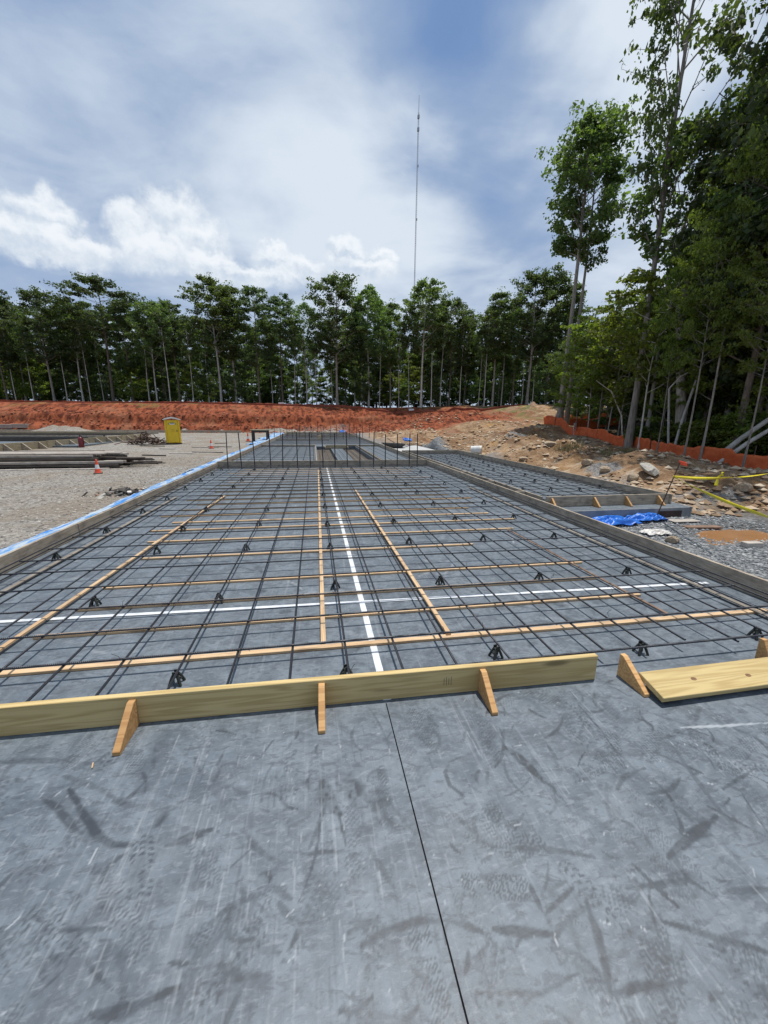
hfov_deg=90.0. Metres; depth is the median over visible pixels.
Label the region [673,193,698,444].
forked tree
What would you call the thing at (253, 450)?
upright rebar
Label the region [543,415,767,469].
silt fence
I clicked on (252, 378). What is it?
understory tree
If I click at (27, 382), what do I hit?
broadleaf tree
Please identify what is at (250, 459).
rebar
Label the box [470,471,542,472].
rebar
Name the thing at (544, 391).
broadleaf tree
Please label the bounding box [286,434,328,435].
form board
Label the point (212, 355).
pine tree
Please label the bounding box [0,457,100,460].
plank
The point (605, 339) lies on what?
understory tree
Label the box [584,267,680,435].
sapling
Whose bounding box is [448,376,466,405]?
understory tree
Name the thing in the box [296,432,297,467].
upright rebar
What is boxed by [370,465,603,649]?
rebar
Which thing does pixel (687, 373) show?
bare stem
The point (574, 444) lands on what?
weed tuft
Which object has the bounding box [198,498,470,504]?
timber strip
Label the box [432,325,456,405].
broadleaf tree
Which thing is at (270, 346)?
broadleaf tree
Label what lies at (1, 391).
understory tree
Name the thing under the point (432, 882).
slab joint
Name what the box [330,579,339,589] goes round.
rebar chair
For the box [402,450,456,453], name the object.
form board
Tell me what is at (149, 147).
sky
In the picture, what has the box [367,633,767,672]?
rebar
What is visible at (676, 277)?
broadleaf tree
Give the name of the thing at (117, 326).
broadleaf tree
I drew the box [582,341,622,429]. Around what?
understory tree
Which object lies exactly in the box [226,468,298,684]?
rebar
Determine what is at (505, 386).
understory tree
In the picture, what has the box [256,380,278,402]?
understory tree
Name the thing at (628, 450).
weed tuft
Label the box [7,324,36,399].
broadleaf tree
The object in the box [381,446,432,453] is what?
concrete pad
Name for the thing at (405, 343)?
broadleaf tree
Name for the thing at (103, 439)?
braced form
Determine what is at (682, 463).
marker stake
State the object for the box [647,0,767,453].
broadleaf tree
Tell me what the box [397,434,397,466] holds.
upright rebar
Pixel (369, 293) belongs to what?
broadleaf tree
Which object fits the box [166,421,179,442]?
door
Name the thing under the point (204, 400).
broadleaf tree
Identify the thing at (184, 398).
broadleaf tree
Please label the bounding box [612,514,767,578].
slate gravel
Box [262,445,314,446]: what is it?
form board
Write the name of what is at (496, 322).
broadleaf tree
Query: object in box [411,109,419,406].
radio mast
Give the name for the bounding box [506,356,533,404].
broadleaf tree
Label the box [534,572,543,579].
rebar chair
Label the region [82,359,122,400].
understory tree
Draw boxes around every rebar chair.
[52,552,61,558]
[89,596,101,606]
[153,546,160,554]
[168,669,185,686]
[214,592,223,603]
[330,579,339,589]
[339,664,352,674]
[435,576,444,585]
[488,644,503,659]
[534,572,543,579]
[621,567,631,573]
[632,641,648,655]
[746,627,763,639]
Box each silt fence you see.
[0,400,524,413]
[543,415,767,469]
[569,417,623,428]
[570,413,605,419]
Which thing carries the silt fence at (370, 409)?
on the ground
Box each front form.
[0,653,597,755]
[545,493,668,507]
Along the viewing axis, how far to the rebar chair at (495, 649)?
2.88 m
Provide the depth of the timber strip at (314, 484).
10.62 m
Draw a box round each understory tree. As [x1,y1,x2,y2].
[0,352,52,400]
[0,361,8,392]
[0,370,29,399]
[5,367,43,399]
[19,364,57,400]
[34,361,80,400]
[39,381,63,400]
[50,356,97,400]
[63,362,104,401]
[77,377,105,401]
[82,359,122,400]
[111,360,149,398]
[113,379,136,401]
[121,368,152,400]
[138,348,178,401]
[141,366,171,401]
[158,371,183,400]
[173,368,202,401]
[177,361,211,399]
[193,358,231,401]
[202,380,218,402]
[214,371,239,401]
[223,363,257,402]
[236,353,274,402]
[246,360,276,402]
[254,354,290,403]
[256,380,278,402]
[281,379,298,403]
[282,363,311,403]
[297,373,317,403]
[309,378,331,403]
[315,364,341,404]
[327,353,366,405]
[332,361,367,405]
[345,355,385,406]
[358,373,377,406]
[372,368,396,407]
[379,372,402,402]
[396,355,427,406]
[396,379,413,406]
[409,367,434,400]
[420,364,449,406]
[426,357,462,405]
[445,352,486,404]
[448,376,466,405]
[463,374,483,403]
[474,379,492,405]
[480,352,522,405]
[488,362,525,405]
[505,380,522,403]
[518,368,545,403]
[519,362,546,403]
[531,352,559,404]
[535,364,559,402]
[544,339,570,400]
[555,328,588,397]
[566,360,605,422]
[573,343,609,412]
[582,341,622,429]
[597,294,647,372]
[600,347,650,432]
[609,307,674,429]
[637,330,691,431]
[640,290,705,430]
[661,363,740,422]
[669,357,766,421]
[670,357,748,415]
[704,383,767,414]
[738,365,767,407]
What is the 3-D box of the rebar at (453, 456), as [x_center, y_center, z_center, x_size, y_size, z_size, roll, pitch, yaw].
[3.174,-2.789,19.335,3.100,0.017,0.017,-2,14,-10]
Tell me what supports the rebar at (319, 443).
on the slab at (319, 446)
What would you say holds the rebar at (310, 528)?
on the concrete slab
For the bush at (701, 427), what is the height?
1.882 m
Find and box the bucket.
[471,445,481,453]
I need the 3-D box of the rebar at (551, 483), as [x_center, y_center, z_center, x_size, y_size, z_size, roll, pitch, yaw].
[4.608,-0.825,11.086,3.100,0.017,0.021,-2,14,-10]
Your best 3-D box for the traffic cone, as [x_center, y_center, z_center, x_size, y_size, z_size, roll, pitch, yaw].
[-9.884,-1.572,13.237,0.258,0.490,0.258,-8,16,-32]
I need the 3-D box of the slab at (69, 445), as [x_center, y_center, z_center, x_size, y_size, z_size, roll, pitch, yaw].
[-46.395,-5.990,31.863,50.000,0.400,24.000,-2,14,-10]
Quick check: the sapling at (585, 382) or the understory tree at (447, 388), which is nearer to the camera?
the sapling at (585, 382)
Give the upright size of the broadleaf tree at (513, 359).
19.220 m
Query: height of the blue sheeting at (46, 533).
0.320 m
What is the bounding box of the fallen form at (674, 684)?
[617,638,767,701]
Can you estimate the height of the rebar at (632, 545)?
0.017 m
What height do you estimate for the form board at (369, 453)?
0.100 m
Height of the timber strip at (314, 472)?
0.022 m
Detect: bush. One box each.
[622,426,661,440]
[652,421,700,444]
[675,421,719,447]
[689,413,749,447]
[709,409,767,454]
[742,416,767,455]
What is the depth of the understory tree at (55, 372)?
75.25 m
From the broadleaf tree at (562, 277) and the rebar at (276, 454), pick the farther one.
the broadleaf tree at (562, 277)
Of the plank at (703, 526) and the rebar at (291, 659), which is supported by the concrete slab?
the rebar at (291, 659)
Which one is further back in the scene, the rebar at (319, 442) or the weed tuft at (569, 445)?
the rebar at (319, 442)
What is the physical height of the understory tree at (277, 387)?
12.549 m
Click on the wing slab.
(672, 509)
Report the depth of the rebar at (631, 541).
4.99 m
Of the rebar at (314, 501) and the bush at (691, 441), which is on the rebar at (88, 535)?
the rebar at (314, 501)
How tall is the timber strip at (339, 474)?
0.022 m
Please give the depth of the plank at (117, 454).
15.59 m
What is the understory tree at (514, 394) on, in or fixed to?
on the ground
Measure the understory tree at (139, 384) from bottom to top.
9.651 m
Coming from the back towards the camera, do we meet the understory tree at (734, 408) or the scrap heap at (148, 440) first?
the scrap heap at (148, 440)
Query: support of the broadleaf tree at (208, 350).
on the ground
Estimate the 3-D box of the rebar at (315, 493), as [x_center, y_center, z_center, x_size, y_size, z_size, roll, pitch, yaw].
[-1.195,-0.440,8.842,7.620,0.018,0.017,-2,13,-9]
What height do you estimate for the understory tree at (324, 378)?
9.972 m
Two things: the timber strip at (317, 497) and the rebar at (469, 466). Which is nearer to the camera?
the timber strip at (317, 497)
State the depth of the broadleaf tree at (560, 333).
70.38 m
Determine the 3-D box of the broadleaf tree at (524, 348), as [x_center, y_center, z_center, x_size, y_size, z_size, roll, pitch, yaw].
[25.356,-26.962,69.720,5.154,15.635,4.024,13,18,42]
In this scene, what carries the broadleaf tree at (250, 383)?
on the ground
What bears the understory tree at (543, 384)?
on the ground
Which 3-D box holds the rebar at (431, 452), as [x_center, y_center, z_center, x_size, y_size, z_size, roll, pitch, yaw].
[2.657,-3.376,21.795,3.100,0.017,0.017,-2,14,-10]
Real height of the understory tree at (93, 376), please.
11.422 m
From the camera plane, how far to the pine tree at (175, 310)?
70.09 m
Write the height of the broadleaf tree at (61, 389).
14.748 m
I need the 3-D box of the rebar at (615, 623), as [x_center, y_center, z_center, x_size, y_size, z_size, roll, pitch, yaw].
[0.909,-0.403,8.838,0.025,0.017,12.400,-2,14,-10]
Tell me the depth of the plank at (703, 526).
7.80 m
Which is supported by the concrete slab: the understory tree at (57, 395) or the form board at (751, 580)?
the form board at (751, 580)
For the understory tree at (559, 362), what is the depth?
53.93 m
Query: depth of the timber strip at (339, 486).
10.30 m
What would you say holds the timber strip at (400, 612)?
on the concrete slab
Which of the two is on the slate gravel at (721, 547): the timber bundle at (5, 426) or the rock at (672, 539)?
the rock at (672, 539)
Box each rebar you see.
[0,433,116,433]
[0,465,217,569]
[0,466,218,573]
[0,466,223,580]
[0,466,234,604]
[0,466,245,632]
[0,466,256,672]
[0,544,628,574]
[0,556,658,592]
[0,570,702,614]
[0,584,734,639]
[0,605,767,670]
[19,535,607,561]
[25,472,260,701]
[48,527,589,549]
[72,520,567,537]
[88,513,551,528]
[95,467,277,695]
[111,505,528,517]
[124,501,513,511]
[135,496,506,505]
[146,492,496,500]
[154,489,488,496]
[164,486,482,492]
[166,466,288,689]
[170,483,474,489]
[178,481,461,485]
[183,478,462,483]
[189,476,457,480]
[202,471,431,474]
[206,469,438,472]
[210,468,410,470]
[211,474,452,477]
[215,473,417,475]
[217,465,428,467]
[225,432,228,468]
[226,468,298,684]
[232,459,268,459]
[238,432,241,467]
[238,466,430,468]
[243,454,309,454]
[250,457,304,457]
[252,433,254,467]
[262,464,420,465]
[268,443,370,443]
[269,434,270,467]
[270,442,368,442]
[272,441,365,441]
[274,440,363,440]
[276,439,361,439]
[278,438,358,438]
[281,437,355,437]
[282,433,282,467]
[289,467,309,678]
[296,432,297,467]
[304,435,351,435]
[309,432,310,467]
[320,467,349,673]
[321,433,323,467]
[331,469,403,668]
[334,433,335,465]
[340,466,457,663]
[346,432,347,466]
[352,468,510,658]
[359,431,359,466]
[360,465,556,653]
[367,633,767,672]
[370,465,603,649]
[373,432,374,466]
[380,465,648,644]
[385,434,385,466]
[392,466,685,640]
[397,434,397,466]
[402,466,738,642]
[409,435,409,466]
[410,452,452,452]
[412,466,767,632]
[415,453,544,494]
[416,454,446,454]
[417,433,417,466]
[423,453,563,495]
[424,462,767,594]
[425,467,767,613]
[426,464,767,599]
[430,453,579,495]
[432,456,475,456]
[437,453,592,494]
[444,453,608,494]
[454,452,635,493]
[454,466,485,466]
[455,454,624,494]
[461,468,530,469]
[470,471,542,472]
[474,470,504,470]
[479,467,511,467]
[484,474,558,475]
[485,476,564,477]
[491,478,570,479]
[504,480,579,481]
[512,484,603,486]
[521,487,615,489]
[525,482,591,483]
[530,490,612,492]
[539,493,628,495]
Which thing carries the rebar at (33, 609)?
on the concrete slab
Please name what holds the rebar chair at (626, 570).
on the concrete slab
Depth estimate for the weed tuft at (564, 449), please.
17.54 m
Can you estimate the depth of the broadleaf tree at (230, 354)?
68.79 m
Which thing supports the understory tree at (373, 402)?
on the ground
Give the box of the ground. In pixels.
[0,402,767,579]
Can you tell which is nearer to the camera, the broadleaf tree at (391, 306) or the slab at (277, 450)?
the slab at (277, 450)
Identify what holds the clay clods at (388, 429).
on the ground
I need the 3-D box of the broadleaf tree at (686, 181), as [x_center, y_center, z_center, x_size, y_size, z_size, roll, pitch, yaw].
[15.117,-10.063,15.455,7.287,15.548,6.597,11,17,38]
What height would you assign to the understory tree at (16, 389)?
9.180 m
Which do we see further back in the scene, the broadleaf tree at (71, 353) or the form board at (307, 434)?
the broadleaf tree at (71, 353)
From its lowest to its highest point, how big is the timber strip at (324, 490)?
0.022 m
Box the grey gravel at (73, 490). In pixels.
[0,456,220,547]
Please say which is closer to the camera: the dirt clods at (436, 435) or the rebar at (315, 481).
the rebar at (315, 481)
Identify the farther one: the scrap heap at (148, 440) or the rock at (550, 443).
the scrap heap at (148, 440)
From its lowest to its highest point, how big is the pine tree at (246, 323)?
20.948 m
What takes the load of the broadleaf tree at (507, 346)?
on the ground
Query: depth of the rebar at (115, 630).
3.30 m
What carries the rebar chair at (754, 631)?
on the concrete slab
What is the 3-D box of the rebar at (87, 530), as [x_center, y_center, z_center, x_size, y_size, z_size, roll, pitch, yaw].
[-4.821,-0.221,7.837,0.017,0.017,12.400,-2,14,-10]
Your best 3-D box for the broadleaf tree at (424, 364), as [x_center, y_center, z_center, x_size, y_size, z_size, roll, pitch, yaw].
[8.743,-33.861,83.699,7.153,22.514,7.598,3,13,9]
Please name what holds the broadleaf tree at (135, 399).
on the ground
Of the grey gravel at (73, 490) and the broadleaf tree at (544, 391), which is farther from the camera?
the broadleaf tree at (544, 391)
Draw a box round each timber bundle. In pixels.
[0,424,13,428]
[12,424,28,427]
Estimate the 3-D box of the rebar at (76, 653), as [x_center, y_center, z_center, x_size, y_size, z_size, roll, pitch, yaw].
[-3.179,-0.271,8.126,0.018,0.018,12.400,-2,14,-10]
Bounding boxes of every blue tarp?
[592,515,641,524]
[626,512,668,520]
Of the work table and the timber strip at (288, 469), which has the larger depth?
the work table
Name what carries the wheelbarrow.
on the concrete pad
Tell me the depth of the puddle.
7.41 m
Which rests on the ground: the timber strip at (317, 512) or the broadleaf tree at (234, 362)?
the broadleaf tree at (234, 362)
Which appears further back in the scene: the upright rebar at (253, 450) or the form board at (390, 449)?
the form board at (390, 449)
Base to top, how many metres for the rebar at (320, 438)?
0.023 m
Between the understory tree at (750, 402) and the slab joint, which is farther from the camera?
the understory tree at (750, 402)
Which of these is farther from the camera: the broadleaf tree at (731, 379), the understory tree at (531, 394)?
the understory tree at (531, 394)
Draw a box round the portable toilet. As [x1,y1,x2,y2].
[162,415,181,443]
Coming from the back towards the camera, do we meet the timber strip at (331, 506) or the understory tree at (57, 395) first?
the understory tree at (57, 395)
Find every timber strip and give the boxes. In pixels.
[0,495,225,651]
[0,496,177,594]
[0,608,767,676]
[33,593,640,639]
[77,576,595,611]
[102,561,581,589]
[141,543,472,559]
[147,527,512,542]
[150,518,514,531]
[161,507,467,516]
[172,512,488,523]
[183,503,466,510]
[187,494,448,500]
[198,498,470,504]
[202,491,440,496]
[215,487,448,492]
[219,477,428,480]
[219,482,422,485]
[229,471,392,473]
[235,485,421,488]
[239,469,413,471]
[245,468,371,469]
[256,475,417,477]
[259,480,396,482]
[261,473,375,475]
[318,470,325,641]
[355,490,450,634]
[469,487,767,617]
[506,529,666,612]
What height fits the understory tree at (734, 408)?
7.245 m
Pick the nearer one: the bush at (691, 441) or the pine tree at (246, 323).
the bush at (691, 441)
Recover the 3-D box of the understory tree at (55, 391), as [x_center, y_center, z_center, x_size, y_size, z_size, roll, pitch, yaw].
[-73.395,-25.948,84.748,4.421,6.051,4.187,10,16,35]
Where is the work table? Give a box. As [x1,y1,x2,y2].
[250,429,269,441]
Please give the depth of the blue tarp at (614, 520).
7.93 m
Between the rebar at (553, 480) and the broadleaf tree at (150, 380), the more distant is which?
the broadleaf tree at (150, 380)
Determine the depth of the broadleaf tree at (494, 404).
106.40 m
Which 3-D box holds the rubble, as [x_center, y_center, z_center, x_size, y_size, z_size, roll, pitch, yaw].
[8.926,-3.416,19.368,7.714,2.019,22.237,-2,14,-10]
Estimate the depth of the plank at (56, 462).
14.45 m
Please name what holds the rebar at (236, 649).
on the concrete slab
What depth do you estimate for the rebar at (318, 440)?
31.80 m
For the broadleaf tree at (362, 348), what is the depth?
70.24 m
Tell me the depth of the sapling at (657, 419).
17.50 m
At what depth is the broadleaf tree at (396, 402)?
99.92 m
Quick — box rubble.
[439,423,767,517]
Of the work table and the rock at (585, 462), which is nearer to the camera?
the rock at (585, 462)
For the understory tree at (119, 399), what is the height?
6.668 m
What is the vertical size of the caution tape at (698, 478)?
0.163 m
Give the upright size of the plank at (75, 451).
0.040 m
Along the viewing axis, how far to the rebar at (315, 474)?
11.81 m
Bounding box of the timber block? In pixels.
[740,541,763,547]
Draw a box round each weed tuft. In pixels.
[553,441,573,451]
[559,441,578,449]
[568,439,583,447]
[593,446,614,456]
[621,446,640,453]
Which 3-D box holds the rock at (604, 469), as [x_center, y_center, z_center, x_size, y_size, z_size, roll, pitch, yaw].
[7.584,-1.425,13.187,0.327,0.302,0.306,8,15,29]
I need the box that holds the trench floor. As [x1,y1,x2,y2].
[317,450,367,459]
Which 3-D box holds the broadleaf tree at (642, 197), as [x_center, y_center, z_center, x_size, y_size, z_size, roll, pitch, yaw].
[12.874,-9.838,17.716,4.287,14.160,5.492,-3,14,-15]
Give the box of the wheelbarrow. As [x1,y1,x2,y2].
[381,442,414,447]
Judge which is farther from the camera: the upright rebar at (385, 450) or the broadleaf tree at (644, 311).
the broadleaf tree at (644, 311)
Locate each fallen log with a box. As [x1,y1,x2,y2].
[718,429,767,462]
[726,418,767,448]
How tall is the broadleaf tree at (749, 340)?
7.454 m
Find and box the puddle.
[696,529,767,544]
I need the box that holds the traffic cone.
[93,459,102,473]
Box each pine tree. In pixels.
[39,271,147,400]
[140,299,200,401]
[190,319,227,402]
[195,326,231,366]
[227,322,260,399]
[255,293,304,401]
[340,316,372,405]
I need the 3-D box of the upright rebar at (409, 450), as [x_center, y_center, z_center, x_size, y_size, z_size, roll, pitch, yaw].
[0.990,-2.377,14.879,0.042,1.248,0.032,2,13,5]
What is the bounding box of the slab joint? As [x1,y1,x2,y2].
[386,703,468,1023]
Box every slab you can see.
[0,440,128,447]
[0,466,767,1023]
[234,446,410,460]
[261,434,372,449]
[398,454,691,517]
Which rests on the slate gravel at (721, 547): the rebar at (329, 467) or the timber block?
the timber block
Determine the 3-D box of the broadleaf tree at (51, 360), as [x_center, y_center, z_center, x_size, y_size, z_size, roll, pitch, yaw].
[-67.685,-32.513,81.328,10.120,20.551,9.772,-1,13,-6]
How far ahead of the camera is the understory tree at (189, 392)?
76.72 m
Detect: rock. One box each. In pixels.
[543,441,555,446]
[581,459,593,465]
[600,466,609,472]
[627,472,638,480]
[640,463,659,475]
[665,536,679,542]
[692,475,706,482]
[733,482,752,491]
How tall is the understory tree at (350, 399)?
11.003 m
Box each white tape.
[0,582,709,622]
[326,467,389,699]
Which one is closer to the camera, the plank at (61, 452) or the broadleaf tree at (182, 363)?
the plank at (61, 452)
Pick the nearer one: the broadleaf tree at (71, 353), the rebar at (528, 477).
the rebar at (528, 477)
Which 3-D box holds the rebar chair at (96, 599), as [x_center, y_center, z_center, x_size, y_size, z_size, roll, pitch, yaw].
[-2.735,0.845,3.631,0.092,0.096,0.083,-3,14,-16]
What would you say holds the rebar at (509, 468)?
on the rebar at (506, 478)
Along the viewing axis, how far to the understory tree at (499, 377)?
85.89 m
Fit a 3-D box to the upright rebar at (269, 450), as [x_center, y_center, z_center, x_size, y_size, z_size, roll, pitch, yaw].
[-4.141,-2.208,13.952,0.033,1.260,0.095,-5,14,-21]
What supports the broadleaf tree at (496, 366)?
on the ground
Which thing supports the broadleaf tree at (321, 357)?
on the ground
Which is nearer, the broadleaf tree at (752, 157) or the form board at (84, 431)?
the broadleaf tree at (752, 157)
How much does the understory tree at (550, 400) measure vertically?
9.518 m
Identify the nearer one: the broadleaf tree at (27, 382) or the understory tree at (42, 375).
the understory tree at (42, 375)
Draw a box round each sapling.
[541,335,616,422]
[558,290,664,428]
[560,317,632,427]
[581,308,641,432]
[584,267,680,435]
[592,251,717,448]
[629,328,708,441]
[664,282,767,415]
[710,309,767,421]
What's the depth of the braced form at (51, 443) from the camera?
25.29 m
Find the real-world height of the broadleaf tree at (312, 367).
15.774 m
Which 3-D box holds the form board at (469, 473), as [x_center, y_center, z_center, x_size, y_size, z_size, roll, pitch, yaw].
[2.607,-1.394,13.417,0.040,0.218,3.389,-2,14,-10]
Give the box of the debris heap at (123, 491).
[81,487,153,498]
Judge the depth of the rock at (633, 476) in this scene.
11.27 m
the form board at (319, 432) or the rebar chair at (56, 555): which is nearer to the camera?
the rebar chair at (56, 555)
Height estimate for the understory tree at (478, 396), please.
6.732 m
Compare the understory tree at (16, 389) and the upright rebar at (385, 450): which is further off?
the understory tree at (16, 389)
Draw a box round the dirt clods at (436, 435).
[372,410,640,445]
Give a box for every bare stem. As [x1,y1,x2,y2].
[596,380,622,434]
[667,388,669,443]
[669,360,712,387]
[674,356,706,444]
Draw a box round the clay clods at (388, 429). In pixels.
[0,407,462,432]
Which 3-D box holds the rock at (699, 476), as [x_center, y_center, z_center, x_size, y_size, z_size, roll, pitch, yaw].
[8.758,-0.909,10.674,0.361,0.261,0.272,9,16,33]
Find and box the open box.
[324,445,348,448]
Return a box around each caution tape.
[673,474,764,479]
[673,476,767,517]
[714,472,723,485]
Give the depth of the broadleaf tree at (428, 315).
68.59 m
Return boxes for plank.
[0,450,104,451]
[0,452,122,452]
[0,453,106,454]
[0,454,96,457]
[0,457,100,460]
[0,460,126,464]
[0,463,122,467]
[0,468,109,470]
[36,451,115,451]
[96,456,116,458]
[104,455,126,456]
[105,453,128,454]
[116,457,143,458]
[122,462,148,463]
[668,519,700,522]
[682,525,722,528]
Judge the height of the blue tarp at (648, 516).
0.222 m
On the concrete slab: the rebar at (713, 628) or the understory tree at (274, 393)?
the rebar at (713, 628)
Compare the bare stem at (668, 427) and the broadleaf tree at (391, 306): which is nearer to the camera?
the bare stem at (668, 427)
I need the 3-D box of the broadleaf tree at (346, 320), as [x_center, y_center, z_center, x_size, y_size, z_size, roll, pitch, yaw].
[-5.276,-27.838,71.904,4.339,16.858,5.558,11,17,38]
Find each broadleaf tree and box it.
[0,285,77,400]
[0,289,24,399]
[0,295,41,400]
[0,317,20,399]
[1,333,33,399]
[5,366,43,400]
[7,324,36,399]
[13,309,46,400]
[26,308,68,400]
[29,353,80,400]
[30,309,88,400]
[41,309,67,400]
[45,301,98,401]
[58,315,99,400]
[65,316,92,400]
[75,297,104,401]
[75,347,128,401]
[78,308,130,372]
[78,319,108,400]
[93,297,157,400]
[98,352,150,401]
[114,322,143,400]
[120,324,161,400]
[122,307,153,400]
[125,296,174,401]
[130,300,180,399]
[134,349,178,401]
[144,297,176,400]
[156,315,202,400]
[158,344,200,401]
[159,317,188,388]
[173,320,200,401]
[174,272,239,401]
[180,351,229,401]
[190,315,214,401]
[203,280,253,402]
[205,359,251,401]
[210,318,247,402]
[215,305,242,402]
[225,285,287,402]
[225,347,275,402]
[242,319,277,367]
[252,355,301,403]
[258,323,279,402]
[265,325,288,401]
[279,299,328,403]
[281,315,305,403]
[281,328,309,401]
[297,271,367,404]
[298,338,321,403]
[301,309,325,404]
[314,327,346,404]
[324,355,367,406]
[326,307,359,404]
[342,317,366,405]
[346,283,394,406]
[349,353,400,406]
[351,332,369,379]
[359,294,394,406]
[367,322,392,406]
[372,327,404,407]
[376,298,406,407]
[378,346,423,406]
[388,327,412,407]
[391,341,412,406]
[392,308,422,407]
[396,277,457,407]
[404,345,448,406]
[409,301,436,390]
[418,325,459,406]
[419,303,449,406]
[423,345,470,405]
[431,296,477,405]
[431,298,458,405]
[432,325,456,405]
[447,309,483,394]
[448,349,497,405]
[451,306,476,405]
[454,315,482,404]
[471,328,492,405]
[472,286,520,405]
[473,350,522,405]
[475,306,502,405]
[475,327,502,405]
[477,305,516,405]
[495,311,519,405]
[498,266,571,404]
[499,301,547,404]
[503,310,538,404]
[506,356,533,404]
[509,309,553,403]
[514,316,539,403]
[519,261,583,404]
[521,355,552,404]
[528,336,547,401]
[535,93,649,418]
[538,311,586,404]
[550,279,595,353]
[553,310,576,401]
[556,129,626,424]
[565,321,606,404]
[593,361,615,423]
[612,0,757,448]
[617,86,766,430]
[620,290,674,386]
[646,254,719,451]
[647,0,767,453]
[652,205,767,455]
[662,97,767,421]
[674,80,766,414]
[674,313,710,418]
[678,140,767,459]
[689,184,767,409]
[692,98,767,285]
[706,76,767,412]
[711,240,767,467]
[739,251,767,411]
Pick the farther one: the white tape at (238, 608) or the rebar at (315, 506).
the rebar at (315, 506)
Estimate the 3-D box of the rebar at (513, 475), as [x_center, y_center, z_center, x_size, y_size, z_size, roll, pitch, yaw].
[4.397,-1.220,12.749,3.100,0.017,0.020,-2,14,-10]
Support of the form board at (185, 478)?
on the concrete slab
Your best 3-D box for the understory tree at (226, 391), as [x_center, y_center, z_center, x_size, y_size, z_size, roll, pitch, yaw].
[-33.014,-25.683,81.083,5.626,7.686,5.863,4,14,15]
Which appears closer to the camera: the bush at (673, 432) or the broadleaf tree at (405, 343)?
the bush at (673, 432)
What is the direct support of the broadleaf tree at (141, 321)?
on the ground
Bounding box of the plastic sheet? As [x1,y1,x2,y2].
[639,529,673,534]
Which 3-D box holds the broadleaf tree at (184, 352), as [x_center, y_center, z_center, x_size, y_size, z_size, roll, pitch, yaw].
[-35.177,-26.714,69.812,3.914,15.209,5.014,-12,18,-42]
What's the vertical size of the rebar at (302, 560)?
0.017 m
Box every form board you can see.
[0,429,240,432]
[0,431,157,433]
[0,432,133,434]
[0,434,104,436]
[0,435,102,436]
[0,437,87,440]
[0,524,78,575]
[76,481,176,535]
[175,463,216,487]
[216,450,245,466]
[217,459,426,467]
[246,443,261,452]
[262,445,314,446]
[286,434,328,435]
[287,432,345,433]
[356,445,381,459]
[380,444,396,452]
[398,450,427,464]
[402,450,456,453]
[420,456,443,464]
[428,461,470,481]
[443,464,478,477]
[457,450,492,459]
[469,476,558,517]
[478,476,542,500]
[493,457,552,475]
[552,470,672,503]
[558,507,767,601]
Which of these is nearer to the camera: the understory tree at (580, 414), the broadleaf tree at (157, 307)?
the understory tree at (580, 414)
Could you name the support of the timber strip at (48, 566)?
on the concrete slab
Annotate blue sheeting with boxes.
[0,464,211,555]
[185,441,264,471]
[247,433,283,444]
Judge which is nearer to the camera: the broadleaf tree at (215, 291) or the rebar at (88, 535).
the rebar at (88, 535)
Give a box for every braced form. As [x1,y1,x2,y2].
[0,441,48,450]
[46,438,88,447]
[88,436,123,442]
[121,434,146,440]
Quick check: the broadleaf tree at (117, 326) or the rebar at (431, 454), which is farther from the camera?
the broadleaf tree at (117, 326)
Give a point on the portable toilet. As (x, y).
(172, 432)
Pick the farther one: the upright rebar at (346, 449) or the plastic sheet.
the upright rebar at (346, 449)
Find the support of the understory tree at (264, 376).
on the ground
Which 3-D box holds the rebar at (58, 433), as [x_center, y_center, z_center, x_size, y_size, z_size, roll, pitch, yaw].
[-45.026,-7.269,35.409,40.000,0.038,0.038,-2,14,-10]
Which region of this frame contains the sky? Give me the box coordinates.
[0,0,767,407]
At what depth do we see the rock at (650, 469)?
11.26 m
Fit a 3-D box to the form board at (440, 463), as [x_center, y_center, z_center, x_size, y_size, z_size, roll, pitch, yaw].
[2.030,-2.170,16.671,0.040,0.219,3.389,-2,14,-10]
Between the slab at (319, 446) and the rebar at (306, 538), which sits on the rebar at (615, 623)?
the rebar at (306, 538)
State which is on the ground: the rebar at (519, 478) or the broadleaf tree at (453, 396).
the broadleaf tree at (453, 396)
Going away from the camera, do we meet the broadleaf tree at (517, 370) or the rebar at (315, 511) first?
the rebar at (315, 511)
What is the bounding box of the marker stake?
[657,460,686,514]
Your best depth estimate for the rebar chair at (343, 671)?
2.63 m
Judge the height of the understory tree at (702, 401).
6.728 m
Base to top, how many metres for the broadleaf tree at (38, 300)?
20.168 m
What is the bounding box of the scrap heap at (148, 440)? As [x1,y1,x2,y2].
[114,431,165,444]
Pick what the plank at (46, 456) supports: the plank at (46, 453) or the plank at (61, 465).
the plank at (46, 453)
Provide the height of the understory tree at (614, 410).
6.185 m
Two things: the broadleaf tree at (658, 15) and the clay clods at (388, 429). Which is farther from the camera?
the clay clods at (388, 429)
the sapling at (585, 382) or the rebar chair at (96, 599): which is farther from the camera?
the sapling at (585, 382)
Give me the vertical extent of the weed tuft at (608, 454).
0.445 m
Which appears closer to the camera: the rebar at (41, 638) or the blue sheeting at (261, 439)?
the rebar at (41, 638)
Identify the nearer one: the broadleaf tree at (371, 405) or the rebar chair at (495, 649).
the rebar chair at (495, 649)
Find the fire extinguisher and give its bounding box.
[78,435,84,447]
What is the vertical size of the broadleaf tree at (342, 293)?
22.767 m
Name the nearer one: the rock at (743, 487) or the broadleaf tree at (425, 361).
the rock at (743, 487)
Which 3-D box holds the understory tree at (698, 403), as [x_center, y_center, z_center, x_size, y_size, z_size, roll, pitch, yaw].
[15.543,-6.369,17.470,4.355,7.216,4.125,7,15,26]
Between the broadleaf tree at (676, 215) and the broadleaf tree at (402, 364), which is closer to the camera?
the broadleaf tree at (676, 215)

